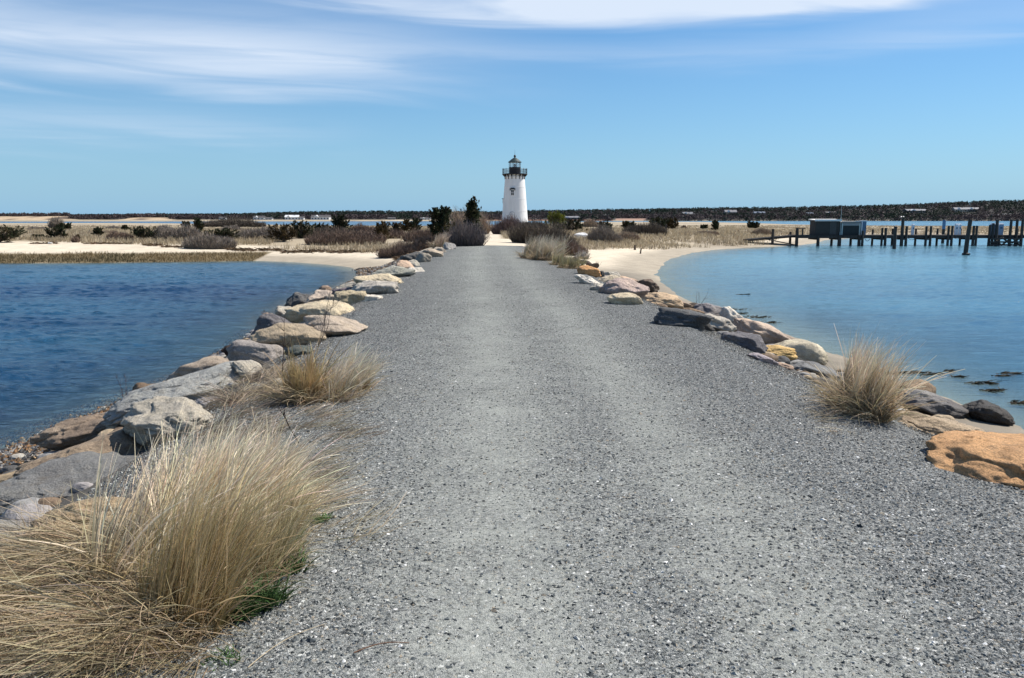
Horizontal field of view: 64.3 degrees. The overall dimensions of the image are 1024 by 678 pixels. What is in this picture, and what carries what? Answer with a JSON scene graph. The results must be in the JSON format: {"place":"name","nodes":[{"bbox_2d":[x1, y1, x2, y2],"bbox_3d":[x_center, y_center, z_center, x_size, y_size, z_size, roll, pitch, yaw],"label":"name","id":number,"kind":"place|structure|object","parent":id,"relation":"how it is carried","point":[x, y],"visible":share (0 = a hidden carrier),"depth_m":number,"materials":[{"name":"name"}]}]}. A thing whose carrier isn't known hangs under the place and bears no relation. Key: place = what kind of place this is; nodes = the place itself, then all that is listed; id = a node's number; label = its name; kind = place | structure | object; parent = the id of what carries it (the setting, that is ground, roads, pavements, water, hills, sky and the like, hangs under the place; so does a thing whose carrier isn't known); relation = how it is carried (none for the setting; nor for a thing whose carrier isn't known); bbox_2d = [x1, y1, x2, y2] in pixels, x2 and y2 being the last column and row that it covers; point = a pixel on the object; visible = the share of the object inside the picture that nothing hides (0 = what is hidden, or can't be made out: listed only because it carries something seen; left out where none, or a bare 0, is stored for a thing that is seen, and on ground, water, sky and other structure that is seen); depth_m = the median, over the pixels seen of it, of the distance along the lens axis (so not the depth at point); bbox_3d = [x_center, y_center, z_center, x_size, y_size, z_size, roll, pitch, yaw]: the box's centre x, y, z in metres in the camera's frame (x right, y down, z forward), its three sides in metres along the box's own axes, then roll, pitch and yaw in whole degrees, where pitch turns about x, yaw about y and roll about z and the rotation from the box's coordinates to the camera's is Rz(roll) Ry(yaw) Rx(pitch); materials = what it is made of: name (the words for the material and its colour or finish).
{"place":"outdoors","nodes":[
{"label":"outdoors","id":0,"kind":"place"},
{"bbox_2d":[0,245,1023,677],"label":"gravel path","id":1,"kind":"structure","parent":0,"point":[472,263],"depth_m":4.74,"materials":[{"name":"gravel"}]},
{"bbox_2d":[46,455,323,669],"bbox_3d":[-1.402,0.892,3.572,1.160,0.722,1.423,0,9,0],"label":"grass clump","id":2,"kind":"object","parent":1,"relation":"on","point":[202,560],"visible":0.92,"depth_m":3.48,"materials":[{"name":"plant"}]},
{"bbox_2d":[8,401,388,636],"bbox_3d":[-1.549,0.805,4.297,1.752,0.893,2.084,0,9,0],"label":"grass clump","id":3,"kind":"object","parent":1,"relation":"on","point":[240,466],"visible":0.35,"depth_m":4.24,"materials":[{"name":"plant"}]},
{"bbox_2d":[197,645,247,670],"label":"green weed","id":4,"kind":"object","parent":1,"relation":"on","point":[231,654],"visible":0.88,"depth_m":3.25,"materials":[{"name":"green plant"}]},
{"bbox_2d":[141,412,338,511],"bbox_3d":[-1.658,0.771,5.127,1.270,0.521,1.427,0,9,0],"label":"grass clump","id":5,"kind":"object","parent":1,"relation":"on","point":[291,453],"visible":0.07,"depth_m":5.27,"materials":[{"name":"plant"}]},
{"bbox_2d":[198,563,307,623],"bbox_3d":[-1.169,1.148,3.649,0.464,0.177,0.484,0,9,0],"label":"green weed","id":6,"kind":"object","parent":1,"relation":"on","point":[275,594],"visible":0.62,"depth_m":3.65,"materials":[{"name":"green plant"}]},
{"bbox_2d":[211,461,341,590],"bbox_3d":[-1.236,0.919,4.079,0.742,0.500,1.342,0,9,0],"label":"grass clump","id":7,"kind":"object","parent":1,"relation":"on","point":[294,528],"visible":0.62,"depth_m":4.04,"materials":[{"name":"plant"}]},
{"bbox_2d":[268,528,321,574],"bbox_3d":[-1.147,1.085,4.110,0.341,0.157,0.511,-4,10,-26],"label":"green weed","id":8,"kind":"object","parent":1,"relation":"on","point":[301,564],"visible":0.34,"depth_m":4.03,"materials":[{"name":"green plant"}]},
{"bbox_2d":[245,331,374,407],"bbox_3d":[-2.013,0.269,7.867,1.154,0.688,1.140,3,9,20],"label":"grass clump","id":9,"kind":"object","parent":1,"relation":"on","point":[308,383],"visible":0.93,"depth_m":7.75,"materials":[{"name":"plant"}]},
{"bbox_2d":[290,338,398,403],"bbox_3d":[-1.665,0.276,8.108,1.090,0.587,1.439,3,9,16],"label":"grass clump","id":10,"kind":"object","parent":1,"relation":"on","point":[358,379],"visible":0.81,"depth_m":7.95,"materials":[{"name":"plant"}]},
{"bbox_2d":[0,221,1023,446],"bbox_3d":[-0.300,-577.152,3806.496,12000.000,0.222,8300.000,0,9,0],"label":"water","id":11,"kind":"structure","parent":0,"point":[66,330],"depth_m":31.41,"materials":[{"name":"liquid"}]},
{"bbox_2d":[732,294,1023,403],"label":"floating seaweed","id":12,"kind":"object","parent":11,"relation":"on","point":[987,382],"visible":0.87,"depth_m":16.85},
{"bbox_2d":[743,219,1023,245],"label":"pier","id":13,"kind":"structure","parent":11,"relation":"in","point":[991,235],"depth_m":87.15,"materials":[{"name":"brown wood"}]},
{"bbox_2d":[808,219,841,234],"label":"dock shed","id":14,"kind":"structure","parent":13,"relation":"on","point":[824,226],"depth_m":87.46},
{"bbox_2d":[839,221,860,234],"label":"dock shed","id":15,"kind":"structure","parent":13,"relation":"on","point":[850,227],"depth_m":87.44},
{"bbox_2d":[962,220,972,254],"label":"mooring pile","id":16,"kind":"object","parent":11,"relation":"in","point":[967,240],"visible":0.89,"depth_m":67.45,"materials":[{"name":"grey wood"}]},
{"bbox_2d":[0,204,1023,604],"bbox_3d":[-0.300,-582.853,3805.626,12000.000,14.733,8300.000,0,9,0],"label":"ground","id":17,"kind":"structure","parent":0,"point":[636,264],"depth_m":44.21,"materials":[{"name":"sand"}]},
{"bbox_2d":[0,224,26,242],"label":"juniper","id":18,"kind":"object","parent":17,"relation":"on","point":[11,233],"visible":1,"depth_m":72.38,"materials":[{"name":"green plant"}]},
{"bbox_2d":[0,519,43,553],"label":"boulder","id":19,"kind":"object","parent":17,"relation":"on","point":[7,521],"visible":0.19,"depth_m":4.83,"materials":[{"name":"stone"}]},
{"bbox_2d":[44,225,68,238],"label":"juniper","id":20,"kind":"object","parent":17,"relation":"on","point":[58,231],"visible":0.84,"depth_m":76.95,"materials":[{"name":"green plant"}]},
{"bbox_2d":[0,451,136,515],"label":"boulder","id":21,"kind":"object","parent":17,"relation":"on","point":[54,476],"visible":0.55,"depth_m":6.30,"materials":[{"name":"stone"}]},
{"bbox_2d":[30,412,106,450],"bbox_3d":[-5.390,1.197,10.712,1.032,0.577,1.423,7,11,37],"label":"boulder","id":22,"kind":"object","parent":17,"relation":"on","point":[66,433],"visible":0.46,"depth_m":10.42,"materials":[{"name":"stone"}]},
{"bbox_2d":[12,428,145,477],"bbox_3d":[-3.716,1.004,7.205,1.237,0.392,1.084,-3,9,-17],"label":"boulder","id":23,"kind":"object","parent":17,"relation":"on","point":[122,440],"visible":0.3,"depth_m":6.94,"materials":[{"name":"stone"}]},
{"bbox_2d":[30,496,137,535],"bbox_3d":[-2.513,1.048,4.848,0.672,0.216,0.554,-1,9,-6],"label":"boulder","id":24,"kind":"object","parent":17,"relation":"on","point":[88,504],"visible":0.35,"depth_m":4.73,"materials":[{"name":"stone"}]},
{"bbox_2d":[105,230,134,240],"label":"bare shrub","id":25,"kind":"object","parent":17,"relation":"on","point":[121,235],"visible":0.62,"depth_m":75.71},
{"bbox_2d":[0,250,266,263],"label":"marsh grass","id":26,"kind":"structure","parent":17,"relation":"on","point":[120,258],"depth_m":58.88,"materials":[{"name":"plant"}]},
{"bbox_2d":[128,225,157,240],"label":"juniper","id":27,"kind":"object","parent":17,"relation":"on","point":[143,232],"visible":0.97,"depth_m":75.64,"materials":[{"name":"green plant"}]},
{"bbox_2d":[120,396,212,447],"bbox_3d":[-3.090,0.771,7.252,0.894,0.448,0.681,7,11,40],"label":"boulder","id":28,"kind":"object","parent":17,"relation":"on","point":[143,416],"visible":0.69,"depth_m":7.05,"materials":[{"name":"stone"}]},
{"bbox_2d":[101,361,242,427],"bbox_3d":[-4.253,0.673,10.413,1.853,0.684,1.155,-5,10,-29],"label":"boulder","id":29,"kind":"object","parent":17,"relation":"on","point":[117,411],"visible":0.49,"depth_m":10.11,"materials":[{"name":"stone"}]},
{"bbox_2d":[150,222,201,240],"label":"bare shrub","id":30,"kind":"object","parent":17,"relation":"on","point":[181,231],"visible":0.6,"depth_m":75.80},
{"bbox_2d":[166,355,228,380],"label":"boulder","id":31,"kind":"object","parent":17,"relation":"on","point":[202,364],"visible":0.25,"depth_m":11.87,"materials":[{"name":"stone"}]},
{"bbox_2d":[0,259,398,474],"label":"shore pebbles","id":32,"kind":"object","parent":17,"relation":"on","point":[32,451],"visible":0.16,"depth_m":13.10,"materials":[{"name":"stone"}]},
{"bbox_2d":[181,230,237,248],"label":"bare shrub","id":33,"kind":"object","parent":17,"relation":"on","point":[207,241],"visible":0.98,"depth_m":65.06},
{"bbox_2d":[29,241,417,259],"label":"seaweed wrack","id":34,"kind":"object","parent":17,"relation":"on","point":[339,251],"visible":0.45,"depth_m":63.90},
{"bbox_2d":[208,228,239,238],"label":"juniper","id":35,"kind":"object","parent":17,"relation":"on","point":[224,232],"visible":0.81,"depth_m":74.20,"materials":[{"name":"green plant"}]},
{"bbox_2d":[200,216,267,226],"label":"bare shrub","id":36,"kind":"object","parent":17,"relation":"on","point":[247,222],"visible":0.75,"depth_m":197.74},
{"bbox_2d":[230,360,261,376],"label":"boulder","id":37,"kind":"object","parent":17,"relation":"on","point":[245,365],"visible":0.56,"depth_m":10.51,"materials":[{"name":"stone"}]},
{"bbox_2d":[226,339,286,364],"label":"boulder","id":38,"kind":"object","parent":17,"relation":"on","point":[238,349],"visible":0.48,"depth_m":11.11,"materials":[{"name":"stone"}]},
{"bbox_2d":[235,226,280,239],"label":"bare shrub","id":39,"kind":"object","parent":17,"relation":"on","point":[252,233],"visible":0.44,"depth_m":77.68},
{"bbox_2d":[251,313,290,334],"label":"boulder","id":40,"kind":"object","parent":17,"relation":"on","point":[265,320],"visible":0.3,"depth_m":16.32,"materials":[{"name":"stone"}]},
{"bbox_2d":[263,222,297,241],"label":"juniper","id":41,"kind":"object","parent":17,"relation":"on","point":[283,235],"visible":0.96,"depth_m":74.66,"materials":[{"name":"green plant"}]},
{"bbox_2d":[249,323,326,347],"bbox_3d":[-3.201,-0.005,11.823,1.029,0.486,0.965,0,9,0],"label":"boulder","id":42,"kind":"object","parent":17,"relation":"on","point":[274,334],"visible":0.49,"depth_m":11.53,"materials":[{"name":"stone"}]},
{"bbox_2d":[284,292,310,306],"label":"boulder","id":43,"kind":"object","parent":17,"relation":"on","point":[296,298],"visible":0.35,"depth_m":28.23,"materials":[{"name":"stone"}]},
{"bbox_2d":[284,345,313,357],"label":"boulder","id":44,"kind":"object","parent":17,"relation":"on","point":[298,349],"visible":0.61,"depth_m":10.62,"materials":[{"name":"stone"}]},
{"bbox_2d":[288,220,313,237],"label":"juniper","id":45,"kind":"object","parent":17,"relation":"on","point":[303,228],"visible":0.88,"depth_m":81.41,"materials":[{"name":"green plant"}]},
{"bbox_2d":[304,290,331,303],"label":"boulder","id":46,"kind":"object","parent":17,"relation":"on","point":[318,295],"visible":0.34,"depth_m":25.64,"materials":[{"name":"stone"}]},
{"bbox_2d":[285,300,354,322],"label":"boulder","id":47,"kind":"object","parent":17,"relation":"on","point":[296,313],"visible":0.56,"depth_m":15.25,"materials":[{"name":"stone"}]},
{"bbox_2d":[313,291,343,345],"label":"dead stem","id":48,"kind":"object","parent":17,"relation":"on","point":[323,326],"visible":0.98,"depth_m":11.21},
{"bbox_2d":[303,225,358,237],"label":"bare shrub","id":49,"kind":"object","parent":17,"relation":"on","point":[319,230],"visible":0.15,"depth_m":82.53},
{"bbox_2d":[298,315,367,336],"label":"boulder","id":50,"kind":"object","parent":17,"relation":"on","point":[339,325],"visible":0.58,"depth_m":12.24,"materials":[{"name":"stone"}]},
{"bbox_2d":[328,213,352,229],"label":"juniper","id":51,"kind":"object","parent":17,"relation":"on","point":[339,221],"visible":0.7,"depth_m":85.62,"materials":[{"name":"green plant"}]},
{"bbox_2d":[303,226,386,244],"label":"bare shrub","id":52,"kind":"object","parent":17,"relation":"on","point":[338,237],"visible":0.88,"depth_m":69.92,"materials":[{"name":"plant"}]},
{"bbox_2d":[333,290,366,304],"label":"boulder","id":53,"kind":"object","parent":17,"relation":"on","point":[350,297],"visible":0.56,"depth_m":17.16,"materials":[{"name":"stone"}]},
{"bbox_2d":[350,223,375,231],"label":"bare shrub","id":54,"kind":"object","parent":17,"relation":"on","point":[359,226],"visible":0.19,"depth_m":96.66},
{"bbox_2d":[351,280,398,293],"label":"boulder","id":55,"kind":"object","parent":17,"relation":"on","point":[377,287],"visible":0.64,"depth_m":18.63,"materials":[{"name":"stone"}]},
{"bbox_2d":[353,273,402,283],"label":"boulder","id":56,"kind":"object","parent":17,"relation":"on","point":[379,277],"visible":0.49,"depth_m":21.17,"materials":[{"name":"stone"}]},
{"bbox_2d":[373,221,390,238],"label":"juniper","id":57,"kind":"object","parent":17,"relation":"on","point":[383,227],"visible":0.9,"depth_m":78.10,"materials":[{"name":"green plant"}]},
{"bbox_2d":[357,227,407,238],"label":"bare shrub","id":58,"kind":"object","parent":17,"relation":"on","point":[395,234],"visible":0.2,"depth_m":82.63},
{"bbox_2d":[370,266,415,276],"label":"boulder","id":59,"kind":"object","parent":17,"relation":"on","point":[397,271],"visible":0.68,"depth_m":23.72,"materials":[{"name":"stone"}]},
{"bbox_2d":[375,234,438,257],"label":"bare shrub","id":60,"kind":"object","parent":17,"relation":"on","point":[417,244],"visible":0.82,"depth_m":55.71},
{"bbox_2d":[414,252,431,261],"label":"rock","id":61,"kind":"object","parent":17,"relation":"on","point":[423,257],"visible":0.66,"depth_m":31.09,"materials":[{"name":"stone"}]},
{"bbox_2d":[401,227,449,241],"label":"bare shrub","id":62,"kind":"object","parent":17,"relation":"on","point":[426,232],"visible":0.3,"depth_m":74.49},
{"bbox_2d":[422,248,443,256],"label":"rock","id":63,"kind":"object","parent":17,"relation":"on","point":[434,252],"visible":0.58,"depth_m":34.48,"materials":[{"name":"stone"}]},
{"bbox_2d":[427,231,451,248],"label":"grass clump","id":64,"kind":"object","parent":17,"relation":"on","point":[440,241],"visible":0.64,"depth_m":44.13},
{"bbox_2d":[427,205,455,236],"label":"juniper","id":65,"kind":"object","parent":17,"relation":"on","point":[439,217],"visible":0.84,"depth_m":56.10,"materials":[{"name":"green plant"}]},
{"bbox_2d":[0,343,894,677],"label":"matted straw","id":66,"kind":"object","parent":17,"relation":"on","point":[76,651],"visible":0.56,"depth_m":3.53,"materials":[{"name":"beige plant"}]},
{"bbox_2d":[441,216,489,245],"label":"bare shrub","id":67,"kind":"object","parent":17,"relation":"on","point":[463,235],"visible":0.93,"depth_m":46.16,"materials":[{"name":"plant"}]},
{"bbox_2d":[460,196,483,232],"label":"juniper","id":68,"kind":"object","parent":17,"relation":"on","point":[472,211],"visible":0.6,"depth_m":49.56,"materials":[{"name":"green plant"}]},
{"bbox_2d":[449,204,495,233],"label":"bare shrub","id":69,"kind":"object","parent":17,"relation":"on","point":[482,221],"visible":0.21,"depth_m":85.83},
{"bbox_2d":[0,250,954,522],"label":"rubble","id":70,"kind":"object","parent":17,"relation":"on","point":[30,504],"visible":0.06,"depth_m":9.52,"materials":[{"name":"stone"}]},
{"bbox_2d":[489,212,523,233],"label":"bare shrub","id":71,"kind":"object","parent":17,"relation":"on","point":[498,227],"visible":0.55,"depth_m":84.15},
{"bbox_2d":[0,199,1023,220],"bbox_3d":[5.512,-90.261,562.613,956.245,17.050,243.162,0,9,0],"label":"woods","id":72,"kind":"object","parent":17,"relation":"on","point":[746,213],"visible":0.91,"depth_m":482.90,"materials":[{"name":"green plant"}]},
{"bbox_2d":[502,155,527,221],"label":"lighthouse","id":73,"kind":"object","parent":17,"relation":"on","point":[514,202],"visible":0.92,"depth_m":170.45,"materials":[{"name":"paint"}]},
{"bbox_2d":[511,234,571,260],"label":"grass clump","id":74,"kind":"object","parent":17,"relation":"on","point":[544,250],"visible":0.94,"depth_m":32.56,"materials":[{"name":"plant"}]},
{"bbox_2d":[507,215,579,245],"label":"bare shrub","id":75,"kind":"object","parent":17,"relation":"on","point":[517,234],"visible":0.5,"depth_m":58.83,"materials":[{"name":"plant"}]},
{"bbox_2d":[544,210,566,228],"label":"evergreen shrub","id":76,"kind":"object","parent":17,"relation":"on","point":[561,217],"visible":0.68,"depth_m":131.07,"materials":[{"name":"green plant"}]},
{"bbox_2d":[539,237,589,255],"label":"bare shrub","id":77,"kind":"object","parent":17,"relation":"on","point":[575,247],"visible":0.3,"depth_m":55.82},
{"bbox_2d":[543,252,587,268],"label":"grass clump","id":78,"kind":"object","parent":17,"relation":"on","point":[567,262],"visible":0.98,"depth_m":27.61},
{"bbox_2d":[557,218,587,230],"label":"juniper","id":79,"kind":"object","parent":17,"relation":"on","point":[577,224],"visible":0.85,"depth_m":107.31,"materials":[{"name":"green plant"}]},
{"bbox_2d":[574,274,598,283],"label":"boulder","id":80,"kind":"object","parent":17,"relation":"on","point":[584,279],"visible":0.7,"depth_m":21.16,"materials":[{"name":"stone"}]},
{"bbox_2d":[577,265,600,276],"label":"boulder","id":81,"kind":"object","parent":17,"relation":"on","point":[589,270],"visible":0.81,"depth_m":24.85,"materials":[{"name":"stone"}]},
{"bbox_2d":[587,221,623,243],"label":"bare shrub","id":82,"kind":"object","parent":17,"relation":"on","point":[602,234],"visible":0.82,"depth_m":76.71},
{"bbox_2d":[598,278,649,297],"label":"boulder","id":83,"kind":"object","parent":17,"relation":"on","point":[619,285],"visible":0.69,"depth_m":18.52,"materials":[{"name":"stone"}]},
{"bbox_2d":[606,292,642,303],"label":"boulder","id":84,"kind":"object","parent":17,"relation":"on","point":[624,298],"visible":0.79,"depth_m":16.33,"materials":[{"name":"stone"}]},
{"bbox_2d":[618,230,640,241],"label":"bare shrub","id":85,"kind":"object","parent":17,"relation":"on","point":[632,236],"visible":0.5,"depth_m":81.48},
{"bbox_2d":[621,220,668,235],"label":"bare shrub","id":86,"kind":"object","parent":17,"relation":"on","point":[656,229],"visible":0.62,"depth_m":96.16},
{"bbox_2d":[637,279,659,292],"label":"boulder","id":87,"kind":"object","parent":17,"relation":"on","point":[652,285],"visible":0.43,"depth_m":33.51,"materials":[{"name":"stone"}]},
{"bbox_2d":[641,292,683,308],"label":"boulder","id":88,"kind":"object","parent":17,"relation":"on","point":[671,301],"visible":0.56,"depth_m":20.82,"materials":[{"name":"stone"}]},
{"bbox_2d":[653,307,714,330],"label":"boulder","id":89,"kind":"object","parent":17,"relation":"on","point":[668,316],"visible":0.84,"depth_m":13.25,"materials":[{"name":"stone"}]},
{"bbox_2d":[693,303,721,315],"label":"boulder","id":90,"kind":"object","parent":17,"relation":"on","point":[706,308],"visible":0.41,"depth_m":25.45,"materials":[{"name":"stone"}]},
{"bbox_2d":[706,313,736,331],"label":"boulder","id":91,"kind":"object","parent":17,"relation":"on","point":[719,323],"visible":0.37,"depth_m":16.37,"materials":[{"name":"stone"}]},
{"bbox_2d":[719,306,742,322],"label":"boulder","id":92,"kind":"object","parent":17,"relation":"on","point":[729,313],"visible":0.45,"depth_m":23.22,"materials":[{"name":"stone"}]},
{"bbox_2d":[721,331,767,353],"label":"boulder","id":93,"kind":"object","parent":17,"relation":"on","point":[755,343],"visible":0.66,"depth_m":12.66,"materials":[{"name":"stone"}]},
{"bbox_2d":[732,318,793,344],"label":"boulder","id":94,"kind":"object","parent":17,"relation":"on","point":[769,334],"visible":0.39,"depth_m":19.77,"materials":[{"name":"stone"}]},
{"bbox_2d":[747,353,778,365],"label":"boulder","id":95,"kind":"object","parent":17,"relation":"on","point":[762,357],"visible":0.65,"depth_m":10.66,"materials":[{"name":"stone"}]},
{"bbox_2d":[766,345,797,359],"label":"boulder","id":96,"kind":"object","parent":17,"relation":"on","point":[780,350],"visible":0.47,"depth_m":15.21,"materials":[{"name":"stone"}]},
{"bbox_2d":[773,339,828,364],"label":"boulder","id":97,"kind":"object","parent":17,"relation":"on","point":[806,350],"visible":0.52,"depth_m":17.03,"materials":[{"name":"stone"}]},
{"bbox_2d":[792,361,840,381],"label":"boulder","id":98,"kind":"object","parent":17,"relation":"on","point":[804,366],"visible":0.46,"depth_m":12.71,"materials":[{"name":"stone"}]},
{"bbox_2d":[795,322,963,428],"bbox_3d":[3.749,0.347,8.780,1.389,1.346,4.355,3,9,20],"label":"grass clump","id":99,"kind":"object","parent":17,"relation":"on","point":[873,393],"visible":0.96,"depth_m":7.25,"materials":[{"name":"plant"}]},
{"bbox_2d":[899,379,935,393],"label":"boulder","id":100,"kind":"object","parent":17,"relation":"on","point":[928,385],"visible":0.42,"depth_m":14.68,"materials":[{"name":"stone"}]},
{"bbox_2d":[897,388,968,418],"bbox_3d":[6.746,1.072,13.321,0.884,0.480,1.168,-5,10,-31],"label":"boulder","id":101,"kind":"object","parent":17,"relation":"on","point":[944,406],"visible":0.55,"depth_m":12.99,"materials":[{"name":"stone"}]},
{"bbox_2d":[899,411,985,435],"bbox_3d":[3.881,0.829,7.428,0.780,0.286,0.549,5,10,29],"label":"boulder","id":102,"kind":"object","parent":17,"relation":"on","point":[932,425],"visible":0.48,"depth_m":7.32,"materials":[{"name":"stone"}]},
{"bbox_2d":[925,430,1023,489],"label":"boulder","id":103,"kind":"object","parent":17,"relation":"on","point":[994,457],"visible":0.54,"depth_m":5.79,"materials":[{"name":"stone"}]},
{"bbox_2d":[961,399,1014,425],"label":"boulder","id":104,"kind":"object","parent":17,"relation":"on","point":[984,411],"visible":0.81,"depth_m":12.83,"materials":[{"name":"stone"}]},
{"bbox_2d":[0,225,1023,252],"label":"dune grass","id":105,"kind":"structure","parent":0,"point":[723,234],"depth_m":86.76,"materials":[{"name":"plant"}]},
{"bbox_2d":[0,0,1023,213],"label":"sky","id":106,"kind":"structure","parent":0,"point":[107,106],"materials":[{"name":"blue"}]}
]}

